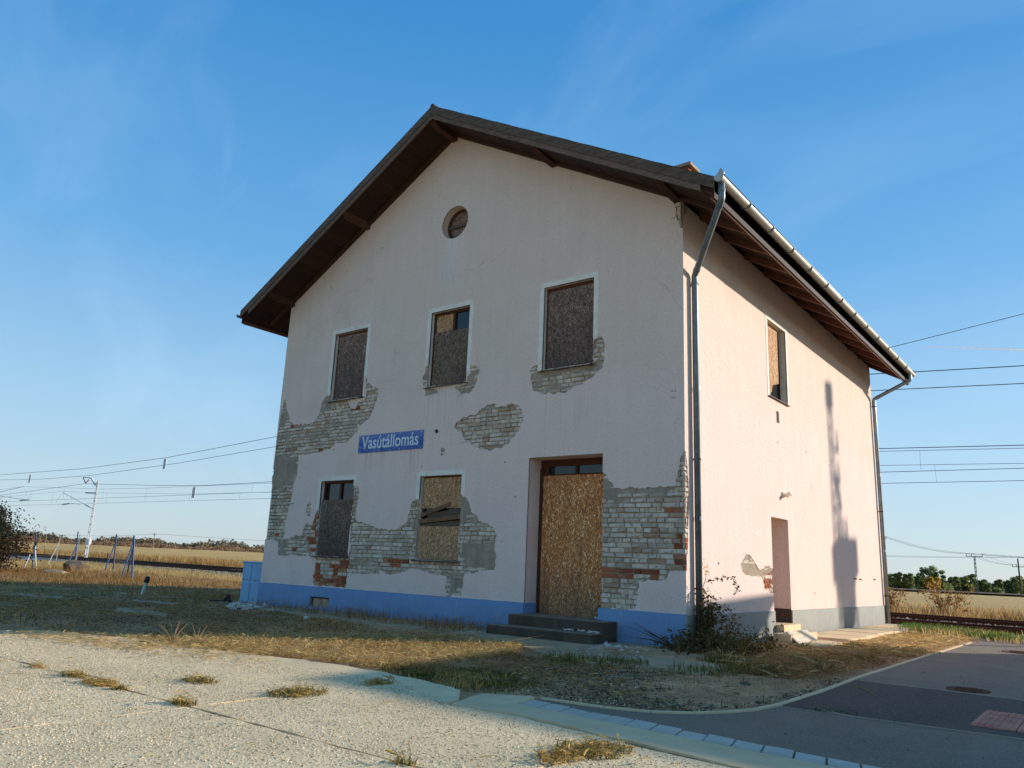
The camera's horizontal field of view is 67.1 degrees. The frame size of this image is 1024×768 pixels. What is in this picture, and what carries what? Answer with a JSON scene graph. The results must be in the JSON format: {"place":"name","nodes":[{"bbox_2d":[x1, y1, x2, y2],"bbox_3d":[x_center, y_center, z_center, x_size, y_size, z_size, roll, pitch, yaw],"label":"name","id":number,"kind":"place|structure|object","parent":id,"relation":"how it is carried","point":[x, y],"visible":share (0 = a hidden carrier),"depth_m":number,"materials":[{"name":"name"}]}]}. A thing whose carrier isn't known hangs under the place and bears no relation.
{"place":"outdoors","nodes":[
{"label":"outdoors","id":0,"kind":"place"},
{"bbox_2d":[2,559,241,583],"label":"lit dry grass","id":1,"kind":"structure","parent":0,"point":[148,569],"depth_m":42.93,"materials":[{"name":"plant"}]},
{"bbox_2d":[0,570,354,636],"bbox_3d":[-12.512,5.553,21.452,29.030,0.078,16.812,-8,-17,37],"label":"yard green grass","id":2,"kind":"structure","parent":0,"point":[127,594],"depth_m":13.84,"materials":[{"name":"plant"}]},
{"bbox_2d":[0,571,980,710],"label":"ground","id":3,"kind":"structure","parent":0,"point":[653,651],"depth_m":9.99,"materials":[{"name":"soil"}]},
{"bbox_2d":[0,500,46,571],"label":"bush","id":4,"kind":"object","parent":3,"relation":"on","point":[8,530],"visible":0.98,"depth_m":29.65,"materials":[{"name":"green plant"}]},
{"bbox_2d":[8,593,72,599],"bbox_3d":[-9.766,4.476,16.039,2.058,0.142,0.521,-3,-14,23],"label":"concrete patch","id":5,"kind":"object","parent":3,"relation":"on","point":[43,597],"visible":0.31,"depth_m":15.94,"materials":[{"name":"concrete"}]},
{"bbox_2d":[63,559,86,571],"bbox_3d":[-18.740,7.918,33.027,0.887,0.705,0.940,8,-6,17],"label":"boulder","id":6,"kind":"object","parent":3,"relation":"on","point":[73,563],"visible":0.51,"depth_m":32.85,"materials":[{"name":"stone"}]},
{"bbox_2d":[9,562,160,581],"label":"dry grass","id":7,"kind":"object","parent":3,"relation":"on","point":[69,571],"visible":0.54,"depth_m":28.10,"materials":[{"name":"brown plant"}]},
{"bbox_2d":[0,567,241,596],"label":"brown weeds","id":8,"kind":"object","parent":3,"relation":"on","point":[74,581],"visible":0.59,"depth_m":24.57,"materials":[{"name":"plant"}]},
{"bbox_2d":[115,608,167,617],"bbox_3d":[-6.308,3.919,13.049,1.900,0.142,0.561,-8,-17,37],"label":"concrete patch","id":9,"kind":"object","parent":3,"relation":"on","point":[160,615],"visible":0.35,"depth_m":12.85,"materials":[{"name":"concrete"}]},
{"bbox_2d":[140,576,149,594],"bbox_3d":[-8.804,4.882,18.486,0.242,0.555,0.128,-1,-14,16],"label":"bent post","id":10,"kind":"object","parent":3,"relation":"on","point":[146,579],"visible":0.88,"depth_m":18.47,"materials":[{"name":"metal"}]},
{"bbox_2d":[128,599,180,604],"bbox_3d":[-7.324,4.515,15.760,1.473,0.142,0.409,-4,-15,24],"label":"concrete patch","id":11,"kind":"object","parent":3,"relation":"on","point":[168,603],"visible":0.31,"depth_m":15.67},
{"bbox_2d":[0,568,385,637],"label":"yard grass","id":12,"kind":"structure","parent":3,"relation":"on","point":[309,628],"depth_m":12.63,"materials":[{"name":"plant"}]},
{"bbox_2d":[224,601,266,609],"bbox_3d":[-5.386,4.522,15.703,0.845,0.166,1.737,6,-14,-13],"label":"plaster rubble","id":13,"kind":"object","parent":3,"relation":"on","point":[245,606],"visible":0.85,"depth_m":15.61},
{"bbox_2d":[239,561,261,602],"bbox_3d":[-5.520,4.502,17.448,0.840,0.935,0.880,-8,-17,37],"label":"plastic container","id":14,"kind":"object","parent":3,"relation":"on","point":[251,576],"visible":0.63,"depth_m":17.14,"materials":[{"name":"plastic"}]},
{"bbox_2d":[0,615,678,766],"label":"straw litter","id":15,"kind":"object","parent":3,"relation":"on","point":[223,643],"visible":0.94,"depth_m":8.83,"materials":[{"name":"plant"}]},
{"bbox_2d":[247,604,466,628],"bbox_3d":[-3.481,4.363,14.386,5.922,0.132,1.335,-8,-17,37],"label":"concrete apron","id":16,"kind":"object","parent":3,"relation":"on","point":[364,622],"visible":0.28,"depth_m":13.86,"materials":[{"name":"concrete"}]},
{"bbox_2d":[0,623,729,767],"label":"concrete yard","id":17,"kind":"structure","parent":3,"relation":"on","point":[443,693],"depth_m":4.88,"materials":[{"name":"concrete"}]},
{"bbox_2d":[29,659,48,668],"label":"weed tuft","id":18,"kind":"object","parent":17,"relation":"on","point":[37,666],"visible":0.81,"depth_m":6.62,"materials":[{"name":"yellow plant"}]},
{"bbox_2d":[60,668,89,678],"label":"weed tuft","id":19,"kind":"object","parent":17,"relation":"on","point":[74,674],"visible":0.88,"depth_m":6.24,"materials":[{"name":"yellow plant"}]},
{"bbox_2d":[81,672,119,687],"bbox_3d":[-3.180,2.269,5.963,0.472,0.110,0.314,-8,-17,37],"label":"weed tuft","id":20,"kind":"object","parent":17,"relation":"on","point":[99,681],"visible":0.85,"depth_m":5.93,"materials":[{"name":"yellow plant"}]},
{"bbox_2d":[107,678,131,690],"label":"weed tuft","id":21,"kind":"object","parent":17,"relation":"on","point":[118,687],"visible":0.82,"depth_m":5.74,"materials":[{"name":"yellow plant"}]},
{"bbox_2d":[168,690,197,707],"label":"weed tuft","id":22,"kind":"object","parent":17,"relation":"on","point":[180,702],"visible":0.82,"depth_m":5.29,"materials":[{"name":"yellow plant"}]},
{"bbox_2d":[177,672,222,684],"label":"weed tuft","id":23,"kind":"object","parent":17,"relation":"on","point":[198,679],"visible":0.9,"depth_m":6.24,"materials":[{"name":"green plant"}]},
{"bbox_2d":[262,682,327,697],"bbox_3d":[-1.625,2.321,5.916,0.462,0.118,0.595,-8,-17,37],"label":"weed tuft","id":24,"kind":"object","parent":17,"relation":"on","point":[295,691],"visible":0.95,"depth_m":5.87,"materials":[{"name":"yellow plant"}]},
{"bbox_2d":[361,670,397,685],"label":"weed tuft","id":25,"kind":"object","parent":17,"relation":"on","point":[376,681],"visible":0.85,"depth_m":6.55,"materials":[{"name":"green plant"}]},
{"bbox_2d":[385,741,424,767],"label":"weed tuft","id":26,"kind":"object","parent":17,"relation":"on","point":[400,761],"visible":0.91,"depth_m":3.99,"materials":[{"name":"yellow plant"}]},
{"bbox_2d":[529,744,583,765],"bbox_3d":[0.250,2.013,4.250,0.324,0.108,0.394,-8,-17,37],"label":"weed tuft","id":27,"kind":"object","parent":17,"relation":"on","point":[553,756],"visible":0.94,"depth_m":4.21,"materials":[{"name":"yellow plant"}]},
{"bbox_2d":[548,730,638,760],"bbox_3d":[0.474,2.069,4.440,0.501,0.106,0.588,-8,-17,37],"label":"weed tuft","id":28,"kind":"object","parent":17,"relation":"on","point":[591,750],"visible":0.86,"depth_m":4.42,"materials":[{"name":"yellow plant"}]},
{"bbox_2d":[190,597,634,678],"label":"dead grass","id":29,"kind":"structure","parent":3,"relation":"on","point":[436,624],"depth_m":9.31,"materials":[{"name":"brown plant"}]},
{"bbox_2d":[0,594,847,710],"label":"soil clods","id":30,"kind":"object","parent":3,"relation":"on","point":[711,707],"visible":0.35,"depth_m":7.50,"materials":[{"name":"soil"}]},
{"bbox_2d":[356,654,563,691],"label":"drying weeds","id":31,"kind":"object","parent":3,"relation":"on","point":[467,681],"visible":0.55,"depth_m":7.19,"materials":[{"name":"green plant"}]},
{"bbox_2d":[272,609,694,657],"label":"plaster crumbs","id":32,"kind":"object","parent":3,"relation":"on","point":[480,631],"visible":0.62,"depth_m":12.16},
{"bbox_2d":[436,627,687,665],"bbox_3d":[0.240,3.658,10.730,4.382,0.136,2.690,-8,-17,37],"label":"concrete apron","id":33,"kind":"object","parent":3,"relation":"on","point":[544,644],"visible":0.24,"depth_m":10.58,"materials":[{"name":"concrete"}]},
{"bbox_2d":[631,622,673,648],"bbox_3d":[1.946,3.493,10.689,0.745,0.317,0.232,-8,-17,37],"label":"dead branch","id":34,"kind":"object","parent":33,"relation":"on","point":[668,644],"visible":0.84,"depth_m":10.59,"materials":[{"name":"brown plant"}]},
{"bbox_2d":[236,104,915,647],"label":"station house","id":35,"kind":"structure","parent":3,"relation":"on","point":[628,394],"depth_m":14.05,"materials":[{"name":"paint"}]},
{"bbox_2d":[310,475,357,557],"bbox_3d":[-3.577,2.723,15.850,1.202,1.646,0.300,-8,-17,37],"label":"window","id":36,"kind":"structure","parent":35,"relation":"in","point":[337,501],"depth_m":15.82,"materials":[{"name":"wood"}]},
{"bbox_2d":[326,323,371,402],"bbox_3d":[-3.430,-0.422,16.594,1.225,1.625,0.285,-8,-17,37],"label":"window","id":37,"kind":"structure","parent":35,"relation":"in","point":[351,353],"depth_m":16.61,"materials":[{"name":"wood"}]},
{"bbox_2d":[358,430,423,452],"bbox_3d":[-2.409,1.141,15.218,1.819,0.360,0.015,-8,-17,37],"label":"station sign","id":38,"kind":"object","parent":35,"relation":"attached to","point":[404,440],"visible":1,"depth_m":15.18,"materials":[{"name":"blue metal"}]},
{"bbox_2d":[410,469,465,562],"bbox_3d":[-1.282,2.413,14.117,1.214,1.646,0.290,-8,-17,37],"label":"window","id":39,"kind":"structure","parent":35,"relation":"in","point":[440,496],"depth_m":14.08,"materials":[{"name":"wood"}]},
{"bbox_2d":[423,299,473,388],"bbox_3d":[-1.157,-0.730,14.872,1.179,1.625,0.285,-8,-17,37],"label":"window","id":40,"kind":"structure","parent":35,"relation":"in","point":[451,337],"depth_m":14.89,"materials":[{"name":"wood"}]},
{"bbox_2d":[443,206,467,238],"bbox_3d":[-1.049,-3.198,15.517,0.740,0.740,0.229,-8,-17,37],"label":"round window","id":41,"kind":"structure","parent":35,"relation":"in","point":[456,220],"depth_m":15.63,"materials":[{"name":"paint"}]},
{"bbox_2d":[524,454,603,617],"bbox_3d":[0.946,2.456,12.505,1.486,2.588,0.389,-8,-17,37],"label":"front door","id":42,"kind":"structure","parent":35,"relation":"in","point":[564,562],"depth_m":12.68,"materials":[{"name":"wood"}]},
{"bbox_2d":[537,271,598,372],"bbox_3d":[1.011,-1.024,13.229,1.203,1.625,0.285,-8,-17,37],"label":"window","id":43,"kind":"structure","parent":35,"relation":"in","point":[570,326],"depth_m":13.23,"materials":[{"name":"wood"}]},
{"bbox_2d":[765,313,790,406],"bbox_3d":[5.109,-0.440,15.151,0.285,1.634,1.210,-8,-17,37],"label":"window","id":44,"kind":"structure","parent":35,"relation":"in","point":[776,385],"depth_m":15.33,"materials":[{"name":"wood"}]},
{"bbox_2d":[771,517,789,608],"bbox_3d":[4.701,3.408,14.162,0.419,1.905,0.943,-8,-17,37],"label":"side doorway","id":45,"kind":"structure","parent":35,"relation":"in","point":[779,573],"depth_m":14.49,"materials":[{"name":"paint"}]},
{"bbox_2d":[774,608,791,622],"bbox_3d":[4.963,4.360,14.291,0.424,0.405,0.024,-8,-17,37],"label":"side door base","id":46,"kind":"structure","parent":35,"relation":"in","point":[782,615],"depth_m":14.26,"materials":[{"name":"wood"}]},
{"bbox_2d":[379,628,819,709],"bbox_3d":[-0.087,3.074,8.780,6.348,0.105,3.757,-8,-17,37],"label":"dirt straw","id":47,"kind":"object","parent":3,"relation":"on","point":[440,662],"visible":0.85,"depth_m":7.42,"materials":[{"name":"plant"}]},
{"bbox_2d":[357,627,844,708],"bbox_3d":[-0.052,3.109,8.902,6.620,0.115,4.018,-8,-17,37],"label":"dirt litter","id":48,"kind":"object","parent":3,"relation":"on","point":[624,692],"visible":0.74,"depth_m":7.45,"materials":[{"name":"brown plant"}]},
{"bbox_2d":[589,641,647,652],"bbox_3d":[1.511,3.566,10.394,0.874,0.102,1.040,-1,-14,13],"label":"plaster rubble","id":49,"kind":"object","parent":3,"relation":"on","point":[609,645],"visible":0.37,"depth_m":10.57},
{"bbox_2d":[451,693,837,767],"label":"concrete strip","id":50,"kind":"object","parent":3,"relation":"on","point":[725,755],"visible":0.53,"depth_m":4.85,"materials":[{"name":"concrete"}]},
{"bbox_2d":[368,640,926,693],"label":"green weeds","id":51,"kind":"object","parent":3,"relation":"on","point":[501,682],"visible":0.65,"depth_m":8.32,"materials":[{"name":"green plant"}]},
{"bbox_2d":[590,654,721,675],"bbox_3d":[1.704,3.269,8.822,1.446,0.140,1.242,-5,-15,30],"label":"concrete patch","id":52,"kind":"object","parent":3,"relation":"on","point":[655,662],"visible":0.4,"depth_m":8.80,"materials":[{"name":"concrete"}]},
{"bbox_2d":[521,700,879,767],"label":"gutter bed","id":53,"kind":"object","parent":3,"relation":"on","point":[720,740],"visible":0.49,"depth_m":4.99,"materials":[{"name":"concrete"}]},
{"bbox_2d":[649,559,758,659],"bbox_3d":[2.696,3.062,10.609,1.500,1.305,1.507,-8,-17,37],"label":"vine","id":54,"kind":"object","parent":3,"relation":"on","point":[704,613],"visible":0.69,"depth_m":10.68,"materials":[{"name":"green plant"}]},
{"bbox_2d":[676,630,773,655],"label":"weed stalks","id":55,"kind":"object","parent":3,"relation":"on","point":[728,645],"visible":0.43,"depth_m":10.26,"materials":[{"name":"brown plant"}]},
{"bbox_2d":[672,620,787,657],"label":"wilted weeds","id":56,"kind":"object","parent":3,"relation":"on","point":[749,638],"visible":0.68,"depth_m":10.26,"materials":[{"name":"brown plant"}]},
{"bbox_2d":[541,642,971,714],"bbox_3d":[4.867,3.639,9.905,1.296,0.085,12.010,-10,-18,43],"label":"road edging","id":57,"kind":"object","parent":3,"relation":"on","point":[765,707],"visible":0.33,"depth_m":6.19,"materials":[{"name":"concrete"}]},
{"bbox_2d":[773,631,816,642],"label":"concrete slab","id":58,"kind":"structure","parent":3,"relation":"on","point":[784,636],"depth_m":12.80,"materials":[{"name":"concrete"}]},
{"bbox_2d":[786,630,816,642],"bbox_3d":[4.903,4.270,13.041,0.860,0.024,0.270,17,21,-46],"label":"leaning board","id":59,"kind":"object","parent":58,"relation":"on","point":[806,637],"visible":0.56,"depth_m":13.02,"materials":[{"name":"wood"}]},
{"bbox_2d":[694,641,920,681],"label":"dead grass","id":60,"kind":"structure","parent":3,"relation":"on","point":[847,662],"depth_m":9.45,"materials":[{"name":"brown plant"}]},
{"bbox_2d":[797,640,845,646],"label":"concrete slab","id":61,"kind":"structure","parent":3,"relation":"on","point":[821,642],"depth_m":12.60,"materials":[{"name":"concrete"}]},
{"bbox_2d":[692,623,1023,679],"bbox_3d":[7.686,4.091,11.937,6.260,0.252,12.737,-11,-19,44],"label":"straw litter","id":62,"kind":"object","parent":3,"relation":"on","point":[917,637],"visible":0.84,"depth_m":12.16,"materials":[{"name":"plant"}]},
{"bbox_2d":[889,622,1023,641],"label":"fresh grass","id":63,"kind":"structure","parent":3,"relation":"on","point":[978,632],"depth_m":16.56,"materials":[{"name":"plant"}]},
{"bbox_2d":[0,0,1023,582],"label":"sky","id":64,"kind":"structure","parent":0,"point":[161,161],"materials":[{"name":"blue"}]},
{"bbox_2d":[930,347,1023,350],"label":"vapour trail","id":65,"kind":"object","parent":64,"relation":"in","point":[1011,349],"visible":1,"depth_m":1048.95,"materials":[{"name":"white"}]},
{"bbox_2d":[2,541,1023,619],"bbox_3d":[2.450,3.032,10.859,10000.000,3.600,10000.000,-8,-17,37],"label":"fields","id":66,"kind":"structure","parent":0,"point":[980,599],"depth_m":150.71,"materials":[{"name":"plant"}]},
{"bbox_2d":[1,486,29,500],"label":"catenary mast","id":67,"kind":"object","parent":66,"relation":"on","point":[16,498],"visible":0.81,"depth_m":94.97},
{"bbox_2d":[3,365,1023,474],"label":"overhead cable","id":68,"kind":"object","parent":67,"relation":"attached to","point":[276,436],"visible":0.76,"depth_m":59.68,"materials":[{"name":"metal"}]},
{"bbox_2d":[56,477,98,557],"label":"catenary mast","id":69,"kind":"object","parent":66,"relation":"on","point":[88,541],"visible":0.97,"depth_m":81.12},
{"bbox_2d":[0,448,1023,501],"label":"catenary","id":70,"kind":"object","parent":69,"relation":"hanging from","point":[879,451],"visible":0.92,"depth_m":33.10,"materials":[{"name":"metal"}]},
{"bbox_2d":[5,445,1023,494],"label":"overhead cable","id":71,"kind":"object","parent":70,"relation":"attached to","point":[260,482],"visible":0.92,"depth_m":59.39,"materials":[{"name":"metal"}]},
{"bbox_2d":[9,463,1023,505],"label":"catenary","id":72,"kind":"object","parent":69,"relation":"hanging from","point":[880,465],"visible":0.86,"depth_m":37.14,"materials":[{"name":"metal"}]},
{"bbox_2d":[15,383,1023,479],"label":"overhead cable","id":73,"kind":"object","parent":69,"relation":"attached to","point":[871,390],"visible":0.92,"depth_m":34.25,"materials":[{"name":"metal"}]},
{"bbox_2d":[24,532,134,579],"bbox_3d":[-22.033,8.353,38.056,3.630,2.228,28.933,11,-16,-33],"label":"wire fence","id":74,"kind":"object","parent":66,"relation":"on","point":[131,550],"visible":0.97,"depth_m":35.98,"materials":[{"name":"metal"}]},
{"bbox_2d":[0,535,263,552],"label":"field scrub","id":75,"kind":"object","parent":66,"relation":"on","point":[207,546],"visible":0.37,"depth_m":414.78,"materials":[{"name":"plant"}]},
{"bbox_2d":[5,530,263,550],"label":"wood","id":76,"kind":"object","parent":66,"relation":"on","point":[52,536],"visible":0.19,"depth_m":709.60,"materials":[{"name":"brown plant"}]},
{"bbox_2d":[0,547,1023,620],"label":"tall dry weeds","id":77,"kind":"object","parent":66,"relation":"on","point":[240,564],"visible":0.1,"depth_m":67.02,"materials":[{"name":"plant"}]},
{"bbox_2d":[4,553,1023,644],"bbox_3d":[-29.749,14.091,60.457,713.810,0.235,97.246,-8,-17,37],"label":"railway track","id":78,"kind":"structure","parent":66,"relation":"on","point":[1016,630],"depth_m":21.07,"materials":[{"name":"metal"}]},
{"bbox_2d":[0,551,1023,626],"bbox_3d":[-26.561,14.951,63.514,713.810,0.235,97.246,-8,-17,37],"label":"railway track","id":79,"kind":"structure","parent":78,"relation":"on","point":[983,621],"depth_m":24.17,"materials":[{"name":"metal"}]},
{"bbox_2d":[161,567,1023,635],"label":"track ballast","id":80,"kind":"structure","parent":78,"relation":"on","point":[897,617],"depth_m":23.68,"materials":[{"name":"gravel"}]},
{"bbox_2d":[89,556,1023,620],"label":"trackside green","id":81,"kind":"object","parent":66,"relation":"on","point":[893,611],"visible":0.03,"depth_m":27.80,"materials":[{"name":"green plant"}]},
{"bbox_2d":[884,584,907,611],"bbox_3d":[14.412,8.367,29.637,1.407,1.374,1.046,1,-13,8],"label":"trackside shrub","id":82,"kind":"object","parent":66,"relation":"on","point":[893,594],"visible":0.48,"depth_m":29.43,"materials":[{"name":"brown plant"}]},
{"bbox_2d":[890,572,904,587],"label":"tree","id":83,"kind":"object","parent":66,"relation":"on","point":[898,576],"visible":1,"depth_m":250.22,"materials":[{"name":"green plant"}]},
{"bbox_2d":[902,573,914,586],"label":"tree","id":84,"kind":"object","parent":66,"relation":"on","point":[907,577],"visible":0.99,"depth_m":250.08,"materials":[{"name":"green plant"}]},
{"bbox_2d":[916,565,937,580],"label":"tree","id":85,"kind":"object","parent":66,"relation":"on","point":[927,571],"visible":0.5,"depth_m":270.53,"materials":[{"name":"green plant"}]},
{"bbox_2d":[922,577,934,588],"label":"tree","id":86,"kind":"object","parent":66,"relation":"on","point":[929,579],"visible":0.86,"depth_m":232.05,"materials":[{"name":"yellow plant"}]},
{"bbox_2d":[932,570,946,578],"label":"tree","id":87,"kind":"object","parent":66,"relation":"on","point":[936,574],"visible":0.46,"depth_m":262.68,"materials":[{"name":"green plant"}]},
{"bbox_2d":[917,580,973,616],"bbox_3d":[15.719,7.891,27.871,1.951,1.598,1.466,7,-14,-20],"label":"trackside shrub","id":88,"kind":"object","parent":66,"relation":"on","point":[937,601],"visible":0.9,"depth_m":27.86,"materials":[{"name":"brown plant"}]},
{"bbox_2d":[945,576,961,590],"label":"tree","id":89,"kind":"object","parent":66,"relation":"on","point":[956,581],"visible":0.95,"depth_m":249.81,"materials":[{"name":"green plant"}]},
{"bbox_2d":[890,580,1023,593],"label":"hedge undergrowth","id":90,"kind":"object","parent":66,"relation":"on","point":[993,589],"visible":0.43,"depth_m":254.66,"materials":[{"name":"green plant"}]},
{"bbox_2d":[893,588,1023,594],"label":"ploughed strip","id":91,"kind":"object","parent":66,"relation":"on","point":[960,591],"visible":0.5,"depth_m":154.53,"materials":[{"name":"soil"}]},
{"bbox_2d":[966,554,982,593],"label":"power pole","id":92,"kind":"object","parent":91,"relation":"on","point":[975,571],"visible":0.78,"depth_m":157.01,"materials":[{"name":"concrete"}]},
{"bbox_2d":[1012,559,1022,595],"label":"power pole","id":93,"kind":"object","parent":91,"relation":"on","point":[1019,577],"visible":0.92,"depth_m":150.66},
{"bbox_2d":[959,575,971,588],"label":"tree","id":94,"kind":"object","parent":66,"relation":"on","point":[964,580],"visible":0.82,"depth_m":254.77,"materials":[{"name":"green plant"}]},
{"bbox_2d":[967,574,976,586],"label":"tree","id":95,"kind":"object","parent":66,"relation":"on","point":[971,580],"visible":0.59,"depth_m":261.90,"materials":[{"name":"green plant"}]},
{"bbox_2d":[974,579,987,591],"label":"tree","id":96,"kind":"object","parent":66,"relation":"on","point":[981,582],"visible":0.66,"depth_m":249.85,"materials":[{"name":"green plant"}]},
{"bbox_2d":[992,579,1003,590],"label":"tree","id":97,"kind":"object","parent":66,"relation":"on","point":[997,583],"visible":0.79,"depth_m":252.07,"materials":[{"name":"green plant"}]},
{"bbox_2d":[1008,576,1023,593],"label":"tree","id":98,"kind":"object","parent":66,"relation":"on","point":[1013,583],"visible":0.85,"depth_m":254.90,"materials":[{"name":"green plant"}]},
{"bbox_2d":[538,641,1023,767],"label":"road","id":99,"kind":"structure","parent":0,"point":[826,735],"depth_m":5.51,"materials":[{"name":"asphalt"}]},
{"bbox_2d":[783,680,1023,737],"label":"asphalt strip","id":100,"kind":"object","parent":99,"relation":"on","point":[911,705],"visible":0.73,"depth_m":6.71,"materials":[{"name":"asphalt"}]},
{"bbox_2d":[813,707,857,714],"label":"broken asphalt","id":101,"kind":"structure","parent":100,"relation":"on","point":[828,709],"depth_m":6.18,"materials":[{"name":"asphalt"}]},
{"bbox_2d":[822,711,1023,739],"bbox_3d":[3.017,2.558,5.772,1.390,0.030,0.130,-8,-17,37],"label":"asphalt seam","id":102,"kind":"object","parent":100,"relation":"on","point":[963,731],"visible":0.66,"depth_m":5.71,"materials":[{"name":"asphalt"}]},
{"bbox_2d":[857,680,1023,700],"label":"asphalt seam","id":103,"kind":"object","parent":100,"relation":"on","point":[944,690],"visible":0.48,"depth_m":7.70,"materials":[{"name":"asphalt"}]},
{"bbox_2d":[970,710,1023,732],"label":"tactile paving","id":104,"kind":"structure","parent":100,"relation":"on","point":[1008,721],"depth_m":6.01,"materials":[{"name":"concrete"}]},
{"bbox_2d":[946,686,990,692],"bbox_3d":[4.641,3.115,7.856,0.400,0.016,0.400,-8,-17,37],"label":"manhole cover","id":105,"kind":"object","parent":99,"relation":"on","point":[967,689],"visible":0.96,"depth_m":7.85,"materials":[{"name":"metal"}]},
{"bbox_2d":[817,624,921,640],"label":"side path","id":106,"kind":"structure","parent":0,"point":[863,632],"depth_m":15.51,"materials":[{"name":"concrete"}]},
{"bbox_2d":[890,314,1021,347],"bbox_3d":[5.244,1.893,42.210,50.545,7.459,0.025,-7,-16,36],"label":"overhead cable","id":107,"kind":"object","parent":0,"point":[956,330],"visible":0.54,"depth_m":32.88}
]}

